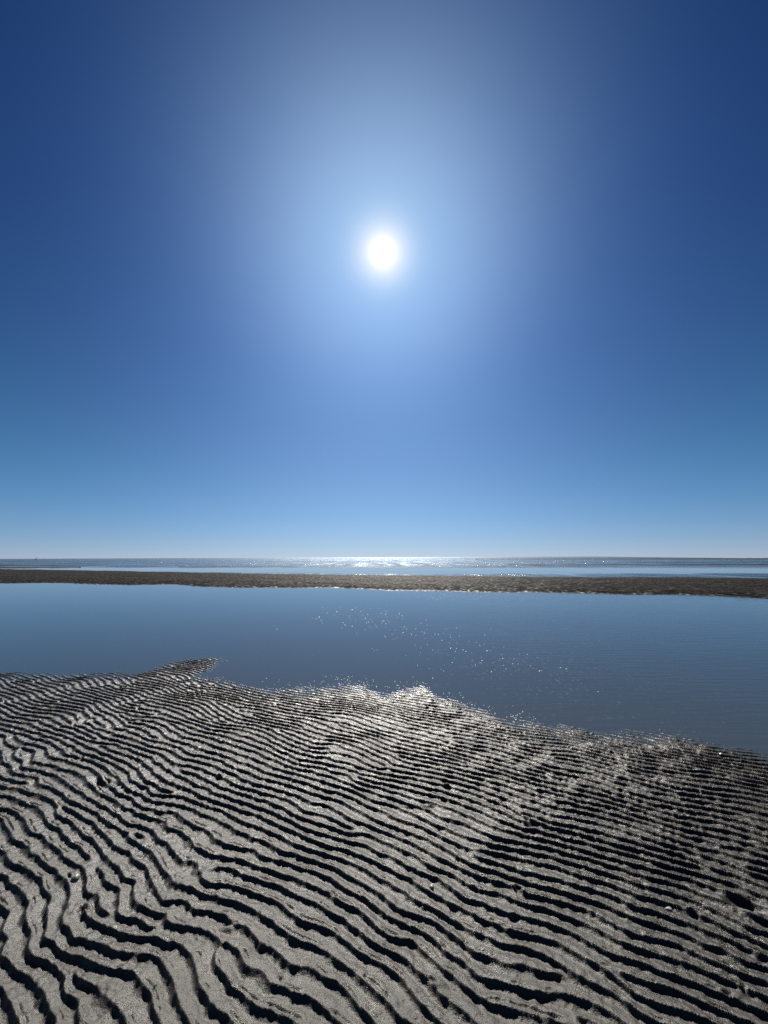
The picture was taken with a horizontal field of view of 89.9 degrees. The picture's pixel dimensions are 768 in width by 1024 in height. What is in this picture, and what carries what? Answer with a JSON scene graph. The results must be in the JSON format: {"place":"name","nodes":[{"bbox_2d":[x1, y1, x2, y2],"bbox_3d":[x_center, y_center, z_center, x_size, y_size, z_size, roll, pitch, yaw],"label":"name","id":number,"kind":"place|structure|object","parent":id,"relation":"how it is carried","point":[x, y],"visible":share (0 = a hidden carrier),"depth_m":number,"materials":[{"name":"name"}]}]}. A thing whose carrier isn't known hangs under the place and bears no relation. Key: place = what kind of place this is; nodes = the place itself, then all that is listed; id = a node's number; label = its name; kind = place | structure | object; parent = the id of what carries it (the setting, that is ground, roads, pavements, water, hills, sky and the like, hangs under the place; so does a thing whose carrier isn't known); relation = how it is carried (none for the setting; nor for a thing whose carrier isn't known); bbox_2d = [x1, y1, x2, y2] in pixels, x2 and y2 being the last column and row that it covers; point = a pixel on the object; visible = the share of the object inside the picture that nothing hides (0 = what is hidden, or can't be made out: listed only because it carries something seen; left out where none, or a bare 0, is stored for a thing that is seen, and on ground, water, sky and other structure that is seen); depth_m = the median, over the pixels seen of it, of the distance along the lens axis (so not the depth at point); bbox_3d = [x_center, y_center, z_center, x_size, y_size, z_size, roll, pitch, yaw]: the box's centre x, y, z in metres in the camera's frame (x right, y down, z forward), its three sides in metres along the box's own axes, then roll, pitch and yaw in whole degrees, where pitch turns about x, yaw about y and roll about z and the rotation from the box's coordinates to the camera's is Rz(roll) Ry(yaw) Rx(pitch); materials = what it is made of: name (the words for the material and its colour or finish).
{"place":"outdoors","nodes":[
{"label":"outdoors","id":0,"kind":"place"},
{"bbox_2d":[0,565,33,565],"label":"sand spit","id":1,"kind":"structure","parent":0,"point":[16,565],"depth_m":90.78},
{"bbox_2d":[0,567,63,567],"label":"sand spit","id":2,"kind":"structure","parent":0,"point":[31,567],"depth_m":67.85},
{"bbox_2d":[179,566,505,566],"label":"sand strip","id":3,"kind":"object","parent":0,"point":[342,566],"visible":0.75,"depth_m":65.20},
{"bbox_2d":[0,658,767,1023],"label":"sand flat","id":4,"kind":"structure","parent":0,"point":[226,852],"depth_m":1.97,"materials":[{"name":"grey sand"}]},
{"bbox_2d":[71,873,79,881],"bbox_3d":[-1.504,1.785,1.876,0.034,0.028,0.040,2,-7,-14],"label":"pebble","id":5,"kind":"object","parent":4,"relation":"on","point":[75,878],"visible":1,"depth_m":1.87,"materials":[{"name":"grey stone"}]},
{"bbox_2d":[0,582,767,766],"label":"pool water","id":6,"kind":"structure","parent":0,"point":[694,666],"depth_m":6.91,"materials":[{"name":"blue liquid"}]},
{"bbox_2d":[266,609,541,723],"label":"sun glints","id":7,"kind":"object","parent":6,"relation":"on","point":[429,668],"visible":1,"depth_m":5.29,"materials":[{"name":"water"}]},
{"bbox_2d":[0,556,767,577],"bbox_3d":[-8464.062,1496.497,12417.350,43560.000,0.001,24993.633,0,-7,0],"label":"sea","id":8,"kind":"structure","parent":0,"point":[552,567],"depth_m":68.20,"materials":[{"name":"liquid"}]},
{"bbox_2d":[0,569,767,597],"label":"sandbar","id":9,"kind":"structure","parent":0,"point":[750,587],"depth_m":23.50,"materials":[{"name":"sand"}]},
{"bbox_2d":[0,0,767,558],"label":"sky","id":10,"kind":"structure","parent":0,"point":[279,278],"materials":[{"name":"blue"}]},
{"bbox_2d":[527,564,767,564],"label":"sand strip","id":11,"kind":"object","parent":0,"point":[661,564],"visible":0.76,"depth_m":70.03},
{"bbox_2d":[538,558,767,559],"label":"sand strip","id":12,"kind":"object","parent":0,"point":[682,558],"visible":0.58,"depth_m":204.34,"materials":[{"name":"grey sand"}]}
]}

